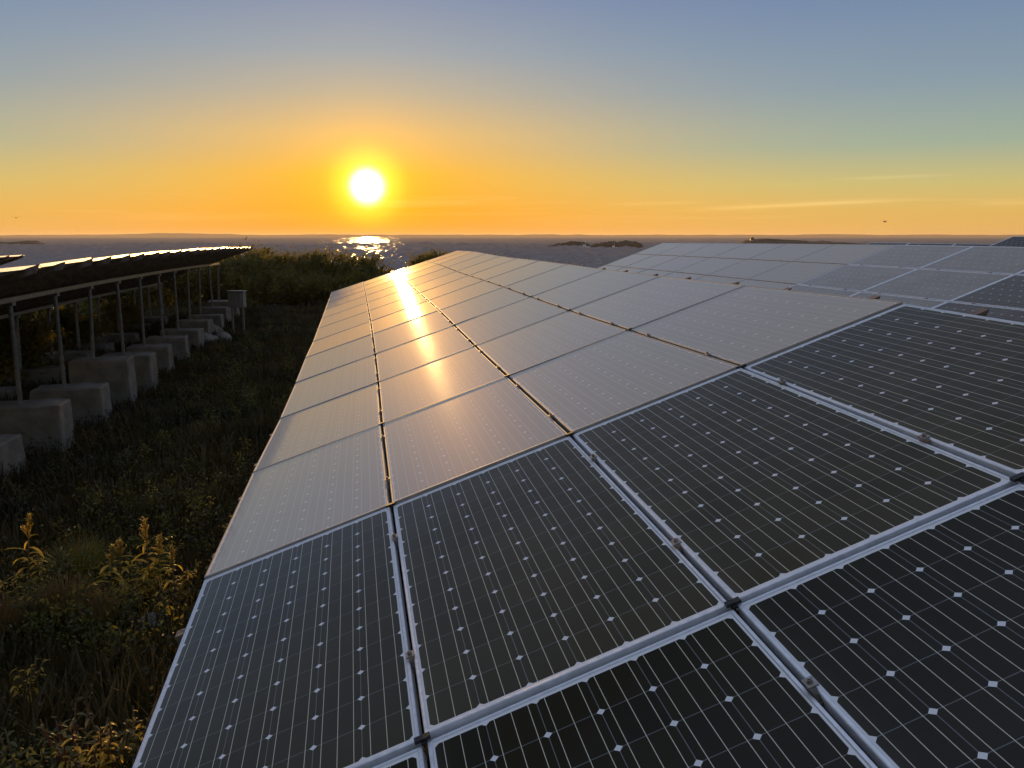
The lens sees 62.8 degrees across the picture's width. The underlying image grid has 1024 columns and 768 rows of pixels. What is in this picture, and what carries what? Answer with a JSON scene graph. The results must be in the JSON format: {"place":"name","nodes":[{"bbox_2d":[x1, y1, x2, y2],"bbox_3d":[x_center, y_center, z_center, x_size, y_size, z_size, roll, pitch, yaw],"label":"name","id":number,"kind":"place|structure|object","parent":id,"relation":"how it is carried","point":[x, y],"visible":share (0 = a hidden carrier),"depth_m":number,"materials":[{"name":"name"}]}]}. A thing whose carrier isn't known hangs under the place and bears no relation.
{"place":"outdoors","nodes":[
{"label":"outdoors","id":0,"kind":"place"},
{"bbox_2d":[0,237,1009,295],"bbox_3d":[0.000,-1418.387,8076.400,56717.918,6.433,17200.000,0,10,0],"label":"sea","id":1,"kind":"structure","parent":0,"point":[57,249],"depth_m":665.04,"materials":[{"name":"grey liquid"}]},
{"bbox_2d":[738,238,861,243],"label":"island","id":2,"kind":"structure","parent":1,"relation":"on","point":[772,241],"depth_m":675.18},
{"bbox_2d":[0,296,1016,767],"bbox_3d":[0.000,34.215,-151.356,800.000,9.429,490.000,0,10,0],"label":"ground","id":3,"kind":"structure","parent":0,"point":[190,600],"depth_m":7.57,"materials":[{"name":"plant"}]},
{"bbox_2d":[0,434,25,487],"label":"concrete block","id":4,"kind":"structure","parent":3,"relation":"on","point":[12,452],"depth_m":10.28,"materials":[{"name":"concrete"}]},
{"bbox_2d":[0,590,41,640],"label":"grass tuft","id":5,"kind":"object","parent":3,"relation":"on","point":[4,616],"visible":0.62,"depth_m":6.11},
{"bbox_2d":[4,513,44,588],"bbox_3d":[-3.927,1.377,6.753,0.332,0.717,0.293,5,11,24],"label":"tall weed","id":6,"kind":"object","parent":3,"relation":"on","point":[28,519],"visible":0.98,"depth_m":6.72,"materials":[{"name":"brown"}]},
{"bbox_2d":[10,655,48,701],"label":"leafy weed","id":7,"kind":"object","parent":3,"relation":"on","point":[30,683],"visible":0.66,"depth_m":5.30,"materials":[{"name":"green"}]},
{"bbox_2d":[6,365,65,386],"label":"concrete block","id":8,"kind":"structure","parent":3,"relation":"on","point":[51,371],"depth_m":17.00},
{"bbox_2d":[0,310,72,386],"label":"bush","id":9,"kind":"object","parent":3,"relation":"on","point":[33,340],"visible":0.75,"depth_m":17.03,"materials":[{"name":"green plant"}]},
{"bbox_2d":[0,398,74,454],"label":"concrete block","id":10,"kind":"structure","parent":3,"relation":"on","point":[38,420],"depth_m":11.74,"materials":[{"name":"concrete"}]},
{"bbox_2d":[36,704,86,767],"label":"leafy weed","id":11,"kind":"object","parent":3,"relation":"on","point":[69,749],"visible":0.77,"depth_m":4.30,"materials":[{"name":"brown"}]},
{"bbox_2d":[8,569,116,628],"bbox_3d":[-3.376,1.610,6.317,0.833,0.387,0.802,0,10,0],"label":"grass tuft","id":12,"kind":"object","parent":3,"relation":"on","point":[65,598],"visible":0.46,"depth_m":6.29,"materials":[{"name":"plant"}]},
{"bbox_2d":[41,350,90,363],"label":"concrete block","id":13,"kind":"structure","parent":3,"relation":"on","point":[71,354],"depth_m":18.94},
{"bbox_2d":[29,382,111,427],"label":"concrete block","id":14,"kind":"structure","parent":3,"relation":"on","point":[86,398],"depth_m":13.47,"materials":[{"name":"concrete"}]},
{"bbox_2d":[31,304,111,353],"bbox_3d":[-11.358,-1.216,20.975,2.193,1.669,2.076,8,13,37],"label":"bush","id":15,"kind":"object","parent":3,"relation":"on","point":[67,321],"visible":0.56,"depth_m":20.76,"materials":[{"name":"green plant"}]},
{"bbox_2d":[48,727,104,767],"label":"leafy weed","id":16,"kind":"object","parent":3,"relation":"on","point":[76,749],"visible":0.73,"depth_m":4.25,"materials":[{"name":"brown"}]},
{"bbox_2d":[34,530,126,581],"bbox_3d":[-3.655,1.460,7.106,0.845,0.415,0.861,0,10,0],"label":"grass tuft","id":17,"kind":"object","parent":3,"relation":"on","point":[85,556],"visible":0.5,"depth_m":7.10,"materials":[{"name":"plant"}]},
{"bbox_2d":[68,356,136,408],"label":"concrete block","id":18,"kind":"structure","parent":3,"relation":"on","point":[117,374],"depth_m":15.14,"materials":[{"name":"concrete"}]},
{"bbox_2d":[69,583,136,634],"bbox_3d":[-3.014,1.650,6.134,0.542,0.372,0.571,0,10,0],"label":"grass tuft","id":19,"kind":"object","parent":3,"relation":"on","point":[98,610],"visible":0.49,"depth_m":6.12,"materials":[{"name":"plant"}]},
{"bbox_2d":[87,717,129,767],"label":"leafy weed","id":20,"kind":"object","parent":3,"relation":"on","point":[102,756],"visible":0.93,"depth_m":4.26,"materials":[{"name":"brown"}]},
{"bbox_2d":[85,709,143,767],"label":"leafy weed","id":21,"kind":"object","parent":3,"relation":"on","point":[123,741],"visible":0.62,"depth_m":4.37,"materials":[{"name":"green"}]},
{"bbox_2d":[77,297,153,335],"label":"bush","id":22,"kind":"object","parent":3,"relation":"on","point":[108,312],"visible":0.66,"depth_m":24.73,"materials":[{"name":"green plant"}]},
{"bbox_2d":[97,332,140,344],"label":"concrete block","id":23,"kind":"structure","parent":3,"relation":"on","point":[129,336],"depth_m":22.91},
{"bbox_2d":[0,247,252,403],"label":"mounting rack","id":24,"kind":"object","parent":3,"relation":"on","point":[30,289],"visible":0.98,"depth_m":16.59,"materials":[{"name":"metal"}]},
{"bbox_2d":[101,351,158,392],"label":"concrete block","id":25,"kind":"structure","parent":3,"relation":"on","point":[145,364],"depth_m":16.91,"materials":[{"name":"concrete"}]},
{"bbox_2d":[101,279,171,307],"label":"bush","id":26,"kind":"object","parent":3,"relation":"on","point":[112,297],"visible":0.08,"depth_m":33.63,"materials":[{"name":"green plant"}]},
{"bbox_2d":[129,517,165,595],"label":"tall weed","id":27,"kind":"object","parent":3,"relation":"on","point":[146,541],"visible":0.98,"depth_m":6.55,"materials":[{"name":"brown"}]},
{"bbox_2d":[126,343,174,370],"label":"concrete block","id":28,"kind":"structure","parent":3,"relation":"on","point":[164,355],"depth_m":18.60,"materials":[{"name":"concrete"}]},
{"bbox_2d":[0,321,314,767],"bbox_3d":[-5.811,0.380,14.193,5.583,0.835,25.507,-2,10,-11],"label":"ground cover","id":29,"kind":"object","parent":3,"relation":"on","point":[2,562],"visible":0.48,"depth_m":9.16,"materials":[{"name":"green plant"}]},
{"bbox_2d":[0,315,317,767],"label":"undergrowth","id":30,"kind":"object","parent":3,"relation":"on","point":[99,633],"visible":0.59,"depth_m":6.74,"materials":[{"name":"green plant"}]},
{"bbox_2d":[145,335,189,362],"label":"concrete block","id":31,"kind":"structure","parent":3,"relation":"on","point":[180,345],"depth_m":20.32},
{"bbox_2d":[160,328,204,349],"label":"concrete block","id":32,"kind":"structure","parent":3,"relation":"on","point":[196,335],"depth_m":21.99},
{"bbox_2d":[149,265,221,306],"bbox_3d":[-13.603,-4.090,34.583,3.477,2.468,3.187,6,11,29],"label":"bush","id":33,"kind":"object","parent":3,"relation":"on","point":[181,289],"visible":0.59,"depth_m":34.28,"materials":[{"name":"green plant"}]},
{"bbox_2d":[175,319,213,334],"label":"concrete block","id":34,"kind":"structure","parent":3,"relation":"on","point":[207,325],"depth_m":23.67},
{"bbox_2d":[191,252,276,301],"bbox_3d":[-11.296,-4.282,34.755,3.544,2.518,3.193,7,12,35],"label":"bush","id":35,"kind":"object","parent":3,"relation":"on","point":[229,272],"visible":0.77,"depth_m":34.30,"materials":[{"name":"green plant"}]},
{"bbox_2d":[226,290,246,333],"bbox_3d":[-8.186,-2.075,25.011,0.540,1.421,0.280,1,10,8],"label":"electrical cabinet","id":36,"kind":"object","parent":3,"relation":"on","point":[236,298],"visible":0.91,"depth_m":24.85,"materials":[{"name":"metal"}]},
{"bbox_2d":[213,262,304,306],"bbox_3d":[-10.163,-3.954,34.442,3.625,2.134,3.158,-8,13,-37],"label":"bush","id":37,"kind":"object","parent":3,"relation":"on","point":[272,297],"visible":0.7,"depth_m":34.06,"materials":[{"name":"green plant"}]},
{"bbox_2d":[267,266,334,306],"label":"bush","id":38,"kind":"object","parent":3,"relation":"on","point":[291,289],"visible":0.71,"depth_m":33.74,"materials":[{"name":"green plant"}]},
{"bbox_2d":[263,246,340,279],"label":"bush","id":39,"kind":"object","parent":3,"relation":"on","point":[315,258],"visible":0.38,"depth_m":35.95,"materials":[{"name":"green plant"}]},
{"bbox_2d":[293,269,357,304],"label":"bush","id":40,"kind":"object","parent":3,"relation":"on","point":[328,287],"visible":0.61,"depth_m":33.42,"materials":[{"name":"green plant"}]},
{"bbox_2d":[299,259,367,279],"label":"bush","id":41,"kind":"object","parent":3,"relation":"on","point":[332,269],"visible":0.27,"depth_m":36.16,"materials":[{"name":"green plant"}]},
{"bbox_2d":[326,249,384,283],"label":"bush","id":42,"kind":"object","parent":3,"relation":"on","point":[345,268],"visible":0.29,"depth_m":36.41,"materials":[{"name":"green plant"}]},
{"bbox_2d":[344,261,397,284],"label":"bush","id":43,"kind":"object","parent":3,"relation":"on","point":[372,268],"visible":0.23,"depth_m":34.59,"materials":[{"name":"green plant"}]},
{"bbox_2d":[175,251,1023,745],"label":"mounting rack","id":44,"kind":"object","parent":3,"relation":"on","point":[811,683],"visible":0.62,"depth_m":3.79,"materials":[{"name":"aluminium"},{"name":"galvanised steel"},{"name":"black plastic"}]},
{"bbox_2d":[132,507,423,767],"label":"solar panel","id":45,"kind":"object","parent":44,"relation":"attached to","point":[293,656],"visible":0.97,"depth_m":3.13,"materials":[{"name":"glass"}]},
{"bbox_2d":[204,424,390,579],"bbox_3d":[-1.264,0.656,5.248,0.992,0.040,1.956,-21,13,-6],"label":"solar panel","id":46,"kind":"object","parent":44,"relation":"attached to","point":[308,495],"visible":0.91,"depth_m":4.97,"materials":[{"name":"glass"}]},
{"bbox_2d":[253,383,381,471],"bbox_3d":[-1.603,0.334,7.168,0.992,0.041,1.956,-21,12,-6],"label":"solar panel","id":47,"kind":"object","parent":44,"relation":"attached to","point":[322,424],"visible":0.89,"depth_m":6.98,"materials":[{"name":"black glass"}]},
{"bbox_2d":[280,354,378,418],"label":"solar panel","id":48,"kind":"object","parent":44,"relation":"attached to","point":[332,384],"visible":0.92,"depth_m":8.94,"materials":[{"name":"black glass"}]},
{"bbox_2d":[295,334,374,382],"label":"solar panel","id":49,"kind":"object","parent":44,"relation":"attached to","point":[335,357],"visible":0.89,"depth_m":10.88,"materials":[{"name":"black glass"}]},
{"bbox_2d":[305,321,372,357],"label":"solar panel","id":50,"kind":"object","parent":44,"relation":"attached to","point":[340,338],"visible":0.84,"depth_m":12.82,"materials":[{"name":"black glass"}]},
{"bbox_2d":[313,311,369,340],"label":"solar panel","id":51,"kind":"object","parent":44,"relation":"attached to","point":[342,325],"visible":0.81,"depth_m":14.76,"materials":[{"name":"black glass"}]},
{"bbox_2d":[318,303,368,327],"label":"solar panel","id":52,"kind":"object","parent":44,"relation":"attached to","point":[344,314],"visible":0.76,"depth_m":16.69,"materials":[{"name":"black glass"}]},
{"bbox_2d":[322,296,366,317],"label":"solar panel","id":53,"kind":"object","parent":44,"relation":"attached to","point":[344,306],"visible":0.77,"depth_m":18.62,"materials":[{"name":"black glass"}]},
{"bbox_2d":[366,282,410,301],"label":"solar panel","id":54,"kind":"object","parent":44,"relation":"attached to","point":[388,291],"visible":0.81,"depth_m":18.72,"materials":[{"name":"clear glass"}]},
{"bbox_2d":[367,287,417,309],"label":"solar panel","id":55,"kind":"object","parent":44,"relation":"attached to","point":[390,298],"visible":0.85,"depth_m":16.81,"materials":[{"name":"black glass"}]},
{"bbox_2d":[369,293,426,320],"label":"solar panel","id":56,"kind":"object","parent":44,"relation":"attached to","point":[396,306],"visible":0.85,"depth_m":14.86,"materials":[{"name":"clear glass"}]},
{"bbox_2d":[372,746,427,767],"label":"solar panel","id":57,"kind":"object","parent":44,"relation":"attached to","point":[415,758],"visible":1,"depth_m":2.41,"materials":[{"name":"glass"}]},
{"bbox_2d":[371,301,436,332],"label":"solar panel","id":58,"kind":"object","parent":44,"relation":"attached to","point":[402,316],"visible":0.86,"depth_m":12.94,"materials":[{"name":"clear glass"}]},
{"bbox_2d":[373,310,451,352],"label":"solar panel","id":59,"kind":"object","parent":44,"relation":"attached to","point":[409,330],"visible":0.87,"depth_m":11.00,"materials":[{"name":"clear glass"}]},
{"bbox_2d":[376,325,471,380],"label":"solar panel","id":60,"kind":"object","parent":44,"relation":"attached to","point":[419,351],"visible":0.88,"depth_m":9.06,"materials":[{"name":"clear glass"}]},
{"bbox_2d":[407,267,455,286],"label":"solar panel","id":61,"kind":"object","parent":44,"relation":"attached to","point":[428,277],"visible":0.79,"depth_m":18.87,"materials":[{"name":"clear glass"}]},
{"bbox_2d":[413,271,467,293],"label":"solar panel","id":62,"kind":"object","parent":44,"relation":"attached to","point":[436,282],"visible":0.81,"depth_m":16.92,"materials":[{"name":"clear glass"}]},
{"bbox_2d":[379,346,504,422],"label":"solar panel","id":63,"kind":"object","parent":44,"relation":"on","point":[434,382],"visible":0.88,"depth_m":7.09,"materials":[{"name":"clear glass"}]},
{"bbox_2d":[420,276,482,301],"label":"solar panel","id":64,"kind":"object","parent":44,"relation":"attached to","point":[448,287],"visible":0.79,"depth_m":14.98,"materials":[{"name":"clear glass"}]},
{"bbox_2d":[429,280,501,311],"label":"solar panel","id":65,"kind":"object","parent":44,"relation":"attached to","point":[461,295],"visible":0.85,"depth_m":13.06,"materials":[{"name":"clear glass"}]},
{"bbox_2d":[447,254,498,270],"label":"solar panel","id":66,"kind":"object","parent":44,"relation":"attached to","point":[471,262],"visible":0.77,"depth_m":18.99,"materials":[{"name":"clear glass"}]},
{"bbox_2d":[383,377,566,505],"bbox_3d":[-0.326,0.297,5.355,0.992,0.042,1.956,-21,12,-6],"label":"solar panel","id":67,"kind":"object","parent":44,"relation":"attached to","point":[460,436],"visible":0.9,"depth_m":5.07,"materials":[{"name":"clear glass"}]},
{"bbox_2d":[440,287,527,326],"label":"solar panel","id":68,"kind":"object","parent":44,"relation":"attached to","point":[468,309],"visible":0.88,"depth_m":11.12,"materials":[{"name":"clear glass"}]},
{"bbox_2d":[457,256,515,275],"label":"solar panel","id":69,"kind":"object","parent":44,"relation":"attached to","point":[482,266],"visible":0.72,"depth_m":17.04,"materials":[{"name":"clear glass"}]},
{"bbox_2d":[469,258,538,279],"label":"solar panel","id":70,"kind":"object","parent":44,"relation":"attached to","point":[499,269],"visible":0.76,"depth_m":15.10,"materials":[{"name":"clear glass"}]},
{"bbox_2d":[455,297,565,347],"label":"solar panel","id":71,"kind":"object","parent":44,"relation":"attached to","point":[501,321],"visible":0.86,"depth_m":9.17,"materials":[{"name":"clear glass"}]},
{"bbox_2d":[485,261,565,286],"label":"solar panel","id":72,"kind":"object","parent":44,"relation":"attached to","point":[520,273],"visible":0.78,"depth_m":13.17,"materials":[{"name":"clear glass"}]},
{"bbox_2d":[476,311,625,378],"bbox_3d":[0.274,-0.382,7.383,0.992,0.042,1.956,-21,12,-6],"label":"solar panel","id":73,"kind":"object","parent":44,"relation":"on","point":[535,344],"visible":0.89,"depth_m":7.20,"materials":[{"name":"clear glass"}]},
{"bbox_2d":[505,264,604,296],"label":"solar panel","id":74,"kind":"object","parent":44,"relation":"attached to","point":[548,280],"visible":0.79,"depth_m":11.23,"materials":[{"name":"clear glass"}]},
{"bbox_2d":[393,436,730,740],"bbox_3d":[0.030,0.668,3.452,0.992,0.040,1.956,-21,15,-6],"label":"solar panel","id":75,"kind":"object","parent":44,"relation":"attached to","point":[540,570],"visible":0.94,"depth_m":3.05,"materials":[{"name":"black glass"}]},
{"bbox_2d":[532,269,658,309],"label":"solar panel","id":76,"kind":"object","parent":44,"relation":"attached to","point":[587,289],"visible":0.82,"depth_m":9.28,"materials":[{"name":"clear glass"}]},
{"bbox_2d":[509,330,736,438],"bbox_3d":[0.612,-0.062,5.462,0.992,0.042,1.956,-21,12,-6],"label":"solar panel","id":77,"kind":"object","parent":44,"relation":"attached to","point":[597,383],"visible":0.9,"depth_m":5.19,"materials":[{"name":"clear glass"}]},
{"bbox_2d":[427,610,877,767],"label":"solar panel","id":78,"kind":"object","parent":44,"relation":"attached to","point":[726,690],"visible":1,"depth_m":2.25,"materials":[{"name":"black glass"}]},
{"bbox_2d":[570,276,744,329],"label":"solar panel","id":79,"kind":"object","parent":44,"relation":"on","point":[643,303],"visible":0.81,"depth_m":7.31,"materials":[{"name":"grey glass"}]},
{"bbox_2d":[631,285,902,366],"bbox_3d":[1.550,-0.421,5.569,0.992,0.040,1.956,-21,12,-6],"label":"solar panel","id":80,"kind":"object","parent":44,"relation":"attached to","point":[748,325],"visible":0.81,"depth_m":5.30,"materials":[{"name":"grey glass"}]},
{"bbox_2d":[573,368,1015,610],"bbox_3d":[0.966,0.303,3.558,0.992,0.042,1.956,-21,15,-6],"label":"solar panel","id":81,"kind":"object","parent":44,"relation":"attached to","point":[743,485],"visible":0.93,"depth_m":3.17,"materials":[{"name":"black glass"}]},
{"bbox_2d":[738,483,1023,767],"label":"solar panel","id":82,"kind":"object","parent":44,"relation":"attached to","point":[905,650],"visible":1,"depth_m":2.20,"materials":[{"name":"black glass"}]},
{"bbox_2d":[744,304,1023,483],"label":"solar panel","id":83,"kind":"object","parent":44,"relation":"attached to","point":[951,382],"visible":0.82,"depth_m":3.68,"materials":[{"name":"black glass"}]},
{"bbox_2d":[608,242,1004,303],"bbox_3d":[4.758,-1.347,16.894,3.978,2.935,19.764,-2,10,-10],"label":"mounting rack","id":84,"kind":"object","parent":3,"relation":"on","point":[832,263],"visible":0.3,"depth_m":14.70,"materials":[{"name":"metal"}]},
{"bbox_2d":[626,255,679,268],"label":"solar panel","id":85,"kind":"object","parent":84,"relation":"attached to","point":[650,262],"visible":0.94,"depth_m":23.52,"materials":[{"name":"grey glass"}]},
{"bbox_2d":[649,256,708,271],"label":"solar panel","id":86,"kind":"object","parent":84,"relation":"attached to","point":[677,263],"visible":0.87,"depth_m":21.58,"materials":[{"name":"grey glass"}]},
{"bbox_2d":[656,243,712,255],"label":"solar panel","id":87,"kind":"object","parent":84,"relation":"attached to","point":[683,249],"visible":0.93,"depth_m":23.61,"materials":[{"name":"grey glass"}]},
{"bbox_2d":[675,258,745,274],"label":"solar panel","id":88,"kind":"object","parent":84,"relation":"attached to","point":[707,266],"visible":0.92,"depth_m":19.67,"materials":[{"name":"grey glass"}]},
{"bbox_2d":[682,243,746,257],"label":"solar panel","id":89,"kind":"object","parent":84,"relation":"attached to","point":[712,250],"visible":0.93,"depth_m":21.70,"materials":[{"name":"grey glass"}]},
{"bbox_2d":[708,259,788,278],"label":"solar panel","id":90,"kind":"object","parent":84,"relation":"attached to","point":[747,268],"visible":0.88,"depth_m":17.75,"materials":[{"name":"grey glass"}]},
{"bbox_2d":[712,243,784,258],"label":"solar panel","id":91,"kind":"object","parent":84,"relation":"attached to","point":[747,251],"visible":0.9,"depth_m":19.80,"materials":[{"name":"grey glass"}]},
{"bbox_2d":[739,279,795,288],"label":"solar panel","id":92,"kind":"object","parent":84,"relation":"attached to","point":[757,283],"visible":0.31,"depth_m":15.77,"materials":[{"name":"grey glass"}]},
{"bbox_2d":[749,244,833,261],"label":"solar panel","id":93,"kind":"object","parent":84,"relation":"attached to","point":[789,252],"visible":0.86,"depth_m":17.84,"materials":[{"name":"grey glass"}]},
{"bbox_2d":[748,262,845,283],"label":"solar panel","id":94,"kind":"object","parent":84,"relation":"attached to","point":[793,272],"visible":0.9,"depth_m":15.81,"materials":[{"name":"grey glass"}]},
{"bbox_2d":[789,284,858,295],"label":"solar panel","id":95,"kind":"object","parent":84,"relation":"attached to","point":[806,288],"visible":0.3,"depth_m":13.85,"materials":[{"name":"grey glass"}]},
{"bbox_2d":[792,244,893,264],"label":"solar panel","id":96,"kind":"object","parent":84,"relation":"attached to","point":[846,254],"visible":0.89,"depth_m":15.93,"materials":[{"name":"grey glass"}]},
{"bbox_2d":[798,265,916,291],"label":"solar panel","id":97,"kind":"object","parent":84,"relation":"attached to","point":[860,278],"visible":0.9,"depth_m":13.88,"materials":[{"name":"grey glass"}]},
{"bbox_2d":[852,292,947,307],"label":"solar panel","id":98,"kind":"object","parent":84,"relation":"attached to","point":[928,303],"visible":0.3,"depth_m":11.73,"materials":[{"name":"grey glass"}]},
{"bbox_2d":[848,245,972,268],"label":"solar panel","id":99,"kind":"object","parent":84,"relation":"attached to","point":[912,256],"visible":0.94,"depth_m":14.00,"materials":[{"name":"grey glass"}]},
{"bbox_2d":[863,269,1012,301],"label":"solar panel","id":100,"kind":"object","parent":84,"relation":"attached to","point":[944,285],"visible":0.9,"depth_m":11.96,"materials":[{"name":"grey glass"}]},
{"bbox_2d":[920,246,1023,274],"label":"solar panel","id":101,"kind":"object","parent":84,"relation":"attached to","point":[996,259],"visible":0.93,"depth_m":12.30,"materials":[{"name":"grey glass"}]},
{"bbox_2d":[934,301,1023,322],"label":"solar panel","id":102,"kind":"object","parent":84,"relation":"attached to","point":[1011,314],"visible":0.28,"depth_m":10.17,"materials":[{"name":"grey glass"}]},
{"bbox_2d":[950,274,1023,309],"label":"solar panel","id":103,"kind":"object","parent":84,"relation":"attached to","point":[1007,292],"visible":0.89,"depth_m":10.70,"materials":[{"name":"grey glass"}]},
{"bbox_2d":[0,233,1023,236],"bbox_3d":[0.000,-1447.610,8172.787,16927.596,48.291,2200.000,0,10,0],"label":"hills","id":104,"kind":"structure","parent":0,"point":[348,235],"depth_m":7273.58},
{"bbox_2d":[0,0,1023,234],"label":"sky","id":105,"kind":"structure","parent":0,"point":[241,117],"materials":[{"name":"orange"}]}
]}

